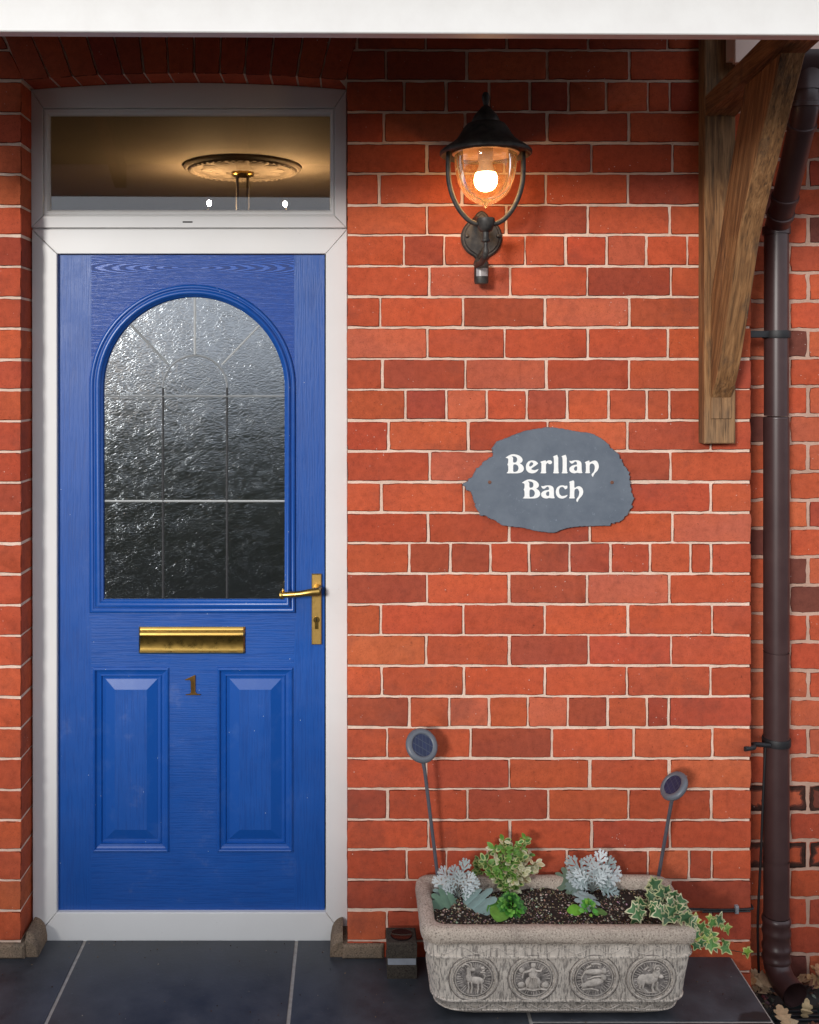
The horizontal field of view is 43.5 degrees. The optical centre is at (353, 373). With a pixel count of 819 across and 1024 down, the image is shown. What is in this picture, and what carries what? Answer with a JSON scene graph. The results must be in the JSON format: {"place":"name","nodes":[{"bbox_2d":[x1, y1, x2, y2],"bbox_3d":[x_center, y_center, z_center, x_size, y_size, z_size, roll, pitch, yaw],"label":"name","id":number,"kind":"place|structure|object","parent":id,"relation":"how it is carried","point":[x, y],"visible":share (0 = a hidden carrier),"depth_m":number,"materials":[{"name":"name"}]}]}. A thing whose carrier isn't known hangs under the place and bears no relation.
{"place":"outdoors","nodes":[
{"label":"outdoors","id":0,"kind":"place"},
{"bbox_2d":[51,117,329,209],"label":"hall ceiling","id":1,"kind":"structure","parent":0,"point":[116,163],"depth_m":5.27,"materials":[{"name":"paint"}]},
{"bbox_2d":[183,154,301,182],"bbox_3d":[-0.590,-1.081,5.450,0.630,0.038,0.630,0,0,0],"label":"ceiling rose","id":2,"kind":"object","parent":1,"relation":"attached to","point":[221,167],"visible":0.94,"depth_m":5.33,"materials":[{"name":"paint"}]},
{"bbox_2d":[207,170,286,209],"bbox_3d":[-0.565,-0.917,5.450,0.432,0.307,0.119,0,0,0],"label":"pendant light","id":3,"kind":"object","parent":2,"relation":"hanging from","point":[247,175],"visible":0.62,"depth_m":5.44,"materials":[{"name":"gold metal"}]},
{"bbox_2d":[347,265,347,476],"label":"hall front wall","id":4,"kind":"structure","parent":0,"point":[347,388],"depth_m":3.05,"materials":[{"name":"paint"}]},
{"bbox_2d":[0,941,773,1023],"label":"doorstep paving","id":5,"kind":"structure","parent":0,"point":[106,982],"depth_m":2.74,"materials":[{"name":"grey tile"}]},
{"bbox_2d":[2,940,731,1022],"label":"crumbs","id":6,"kind":"object","parent":5,"relation":"on","point":[317,995],"visible":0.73,"depth_m":2.78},
{"bbox_2d":[386,928,416,978],"bbox_3d":[0.133,1.605,2.836,0.083,0.100,0.081,0,0,0],"label":"block light","id":7,"kind":"object","parent":5,"relation":"on","point":[401,953],"visible":1,"depth_m":2.80,"materials":[{"name":"stone"}]},
{"bbox_2d":[415,874,696,1012],"bbox_3d":[0.525,1.528,2.726,0.710,0.254,0.304,0,0,0],"label":"stone trough","id":8,"kind":"object","parent":5,"relation":"on","point":[575,968],"visible":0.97,"depth_m":2.60,"materials":[{"name":"grey stone"}]},
{"bbox_2d":[406,728,438,875],"bbox_3d":[0.200,1.210,2.815,0.120,0.459,0.055,0,0,-26],"label":"solar light","id":9,"kind":"object","parent":8,"relation":"on","point":[421,746],"visible":1,"depth_m":2.81,"materials":[{"name":"grey plastic"}]},
{"bbox_2d":[471,855,483,875],"bbox_3d":[0.349,1.391,2.857,0.038,0.077,0.045,0,0,0],"label":"variegated sprig","id":10,"kind":"object","parent":8,"relation":"on","point":[478,866],"visible":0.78,"depth_m":2.85,"materials":[{"name":"green plant"}]},
{"bbox_2d":[432,888,669,923],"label":"potting soil","id":11,"kind":"structure","parent":8,"relation":"in","point":[630,897],"depth_m":2.72,"materials":[{"name":"brown soil"}]},
{"bbox_2d":[431,858,496,915],"bbox_3d":[0.292,1.384,2.735,0.183,0.131,0.103,0,0,8],"label":"dusty miller","id":12,"kind":"object","parent":11,"relation":"on","point":[442,896],"visible":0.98,"depth_m":2.76,"materials":[{"name":"grey plant"}]},
{"bbox_2d":[487,891,526,921],"bbox_3d":[0.408,1.406,2.716,0.111,0.049,0.106,0,0,0],"label":"leafy clump","id":13,"kind":"object","parent":11,"relation":"on","point":[500,910],"visible":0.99,"depth_m":2.70,"materials":[{"name":"green plant"}]},
{"bbox_2d":[478,833,544,893],"bbox_3d":[0.434,1.351,2.806,0.185,0.157,0.089,0,0,0],"label":"variegated shrub","id":14,"kind":"object","parent":11,"relation":"on","point":[507,868],"visible":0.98,"depth_m":2.80,"materials":[{"name":"green plant"}]},
{"bbox_2d":[567,898,606,916],"bbox_3d":[0.619,1.408,2.700,0.107,0.043,0.046,0,0,0],"label":"seedling","id":15,"kind":"object","parent":11,"relation":"on","point":[575,910],"visible":1,"depth_m":2.70,"materials":[{"name":"green plant"}]},
{"bbox_2d":[555,848,621,911],"bbox_3d":[0.650,1.373,2.789,0.188,0.121,0.155,0,0,0],"label":"dusty miller","id":16,"kind":"object","parent":11,"relation":"on","point":[574,883],"visible":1,"depth_m":2.80,"materials":[{"name":"grey plant"}]},
{"bbox_2d":[657,771,687,875],"bbox_3d":[0.875,1.266,2.810,0.067,0.348,0.125,0,0,0],"label":"solar light","id":17,"kind":"object","parent":8,"relation":"in","point":[674,787],"visible":0.99,"depth_m":2.80,"materials":[{"name":"grey plastic"}]},
{"bbox_2d":[625,876,752,958],"bbox_3d":[0.900,1.484,2.740,0.231,0.294,0.404,0,0,35],"label":"ivy","id":18,"kind":"object","parent":8,"relation":"in","point":[671,909],"visible":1,"depth_m":2.64,"materials":[{"name":"green plant"}]},
{"bbox_2d":[753,983,818,1014],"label":"ground","id":19,"kind":"structure","parent":0,"point":[779,1001],"depth_m":3.02,"materials":[{"name":"black soil"}]},
{"bbox_2d":[0,36,750,986],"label":"brick wall","id":20,"kind":"structure","parent":19,"relation":"on","point":[580,692],"depth_m":2.90,"materials":[{"name":"red brick"}]},
{"bbox_2d":[31,83,346,940],"bbox_3d":[-0.479,0.405,2.991,0.926,2.508,0.118,0,0,0],"label":"door frame","id":21,"kind":"structure","parent":20,"relation":"attached to","point":[189,575],"depth_m":3.00,"materials":[{"name":"white plastic"}]},
{"bbox_2d":[58,255,324,909],"bbox_3d":[-0.475,0.615,2.987,0.781,1.925,0.109,0,0,0],"label":"door leaf","id":22,"kind":"structure","parent":21,"relation":"in","point":[191,388],"depth_m":3.00,"materials":[{"name":"blue paint"}]},
{"bbox_2d":[0,0,818,39],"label":"porch canopy","id":23,"kind":"object","parent":20,"relation":"attached to","point":[668,19],"visible":1,"depth_m":2.05,"materials":[{"name":"white paint"}]},
{"bbox_2d":[440,92,531,284],"bbox_3d":[0.352,-0.498,2.749,0.244,0.501,0.302,0,0,0],"label":"wall lantern","id":24,"kind":"object","parent":20,"relation":"attached to","point":[486,140],"depth_m":2.71,"materials":[{"name":"black painted metal"},{"name":"seeded glass"}]},
{"bbox_2d":[463,427,633,532],"bbox_3d":[0.551,0.301,2.888,0.484,0.298,0.012,0,0,0],"label":"house sign","id":25,"kind":"object","parent":20,"relation":"attached to","point":[549,479],"visible":1,"depth_m":2.88,"materials":[{"name":"stone"}]},
{"bbox_2d":[689,904,753,913],"bbox_3d":[1.093,1.518,2.946,0.294,0.025,0.131,0,0,-43],"label":"cable","id":26,"kind":"object","parent":20,"relation":"attached to","point":[736,909],"visible":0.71,"depth_m":2.89,"materials":[{"name":"black rubber"}]},
{"bbox_2d":[699,39,818,443],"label":"timber bracket","id":27,"kind":"object","parent":20,"relation":"attached to","point":[755,86],"visible":0.98,"depth_m":2.74,"materials":[{"name":"brown wood"}]},
{"bbox_2d":[726,40,818,65],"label":"eave","id":28,"kind":"object","parent":20,"relation":"attached to","point":[737,51],"visible":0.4,"depth_m":2.78,"materials":[{"name":"white paint"}]},
{"bbox_2d":[744,67,818,1006],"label":"drainpipe","id":29,"kind":"object","parent":20,"relation":"attached to","point":[789,988],"visible":0.98,"depth_m":2.99,"materials":[{"name":"brown plastic"}]},
{"bbox_2d":[756,742,766,972],"bbox_3d":[1.205,1.434,3.025,0.015,0.706,0.058,0,0,0],"label":"cable","id":30,"kind":"object","parent":29,"relation":"attached to","point":[760,862],"visible":0.99,"depth_m":3.02,"materials":[{"name":"black rubber"}]},
{"bbox_2d":[801,49,818,70],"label":"gutter","id":31,"kind":"object","parent":29,"relation":"attached to","point":[811,57],"visible":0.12,"depth_m":2.67,"materials":[{"name":"brown plastic"}]},
{"bbox_2d":[751,977,756,984],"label":"dry leaf","id":32,"kind":"object","parent":19,"relation":"on","point":[753,980],"visible":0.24,"depth_m":2.94,"materials":[{"name":"brown plant"}]},
{"bbox_2d":[752,972,769,991],"bbox_3d":[1.217,1.834,3.063,0.075,0.065,0.037,0,0,0],"label":"dry leaf","id":33,"kind":"object","parent":19,"relation":"on","point":[757,987],"visible":0.33,"depth_m":3.06,"materials":[{"name":"brown plant"}]},
{"bbox_2d":[749,111,818,978],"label":"brick wall","id":34,"kind":"structure","parent":19,"relation":"on","point":[804,531],"depth_m":3.12,"materials":[{"name":"red brick"}]},
{"bbox_2d":[769,1003,818,1023],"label":"drain cover","id":35,"kind":"object","parent":19,"relation":"on","point":[795,1012],"visible":0.54,"depth_m":2.92,"materials":[{"name":"black plastic"}]},
{"bbox_2d":[789,1018,798,1023],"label":"dry leaf","id":36,"kind":"object","parent":35,"relation":"on","point":[793,1021],"visible":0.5,"depth_m":2.83,"materials":[{"name":"beige plant"}]},
{"bbox_2d":[801,998,812,1017],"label":"dry leaf","id":37,"kind":"object","parent":35,"relation":"on","point":[807,1007],"visible":1,"depth_m":2.91,"materials":[{"name":"beige plant"}]},
{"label":"dry leaf","id":38,"kind":"object","parent":35,"relation":"on","visible":0},
{"bbox_2d":[774,1004,790,1023],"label":"dry leaf","id":39,"kind":"object","parent":38,"relation":"on","point":[782,1015],"visible":1,"depth_m":2.83,"materials":[{"name":"beige plant"}]},
{"bbox_2d":[797,974,812,982],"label":"dry leaf","id":40,"kind":"object","parent":19,"relation":"on","point":[801,979],"visible":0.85,"depth_m":3.05,"materials":[{"name":"brown plant"}]},
{"bbox_2d":[802,976,818,986],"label":"dry leaf","id":41,"kind":"object","parent":40,"relation":"on","point":[811,983],"visible":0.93,"depth_m":3.02,"materials":[{"name":"brown plant"}]},
{"bbox_2d":[806,973,818,988],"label":"dry leaf","id":42,"kind":"object","parent":19,"relation":"on","point":[813,976],"visible":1,"depth_m":3.03,"materials":[{"name":"brown plant"}]},
{"bbox_2d":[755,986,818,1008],"bbox_3d":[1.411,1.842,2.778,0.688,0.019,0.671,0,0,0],"label":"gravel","id":43,"kind":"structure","parent":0,"point":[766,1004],"depth_m":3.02,"materials":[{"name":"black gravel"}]},
{"bbox_2d":[750,972,755,990],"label":"dry leaf","id":44,"kind":"object","parent":43,"relation":"on","point":[752,975],"visible":0.17,"depth_m":3.01,"materials":[{"name":"brown plant"}]},
{"bbox_2d":[755,970,771,987],"bbox_3d":[1.219,1.783,3.011,0.073,0.023,0.068,0,0,35],"label":"dry leaf","id":45,"kind":"object","parent":43,"relation":"on","point":[762,980],"visible":0.52,"depth_m":3.01,"materials":[{"name":"brown plant"}]},
{"bbox_2d":[815,964,818,974],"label":"dry leaf","id":46,"kind":"object","parent":43,"relation":"on","point":[817,968],"visible":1,"depth_m":3.02,"materials":[{"name":"brown plant"}]}
]}

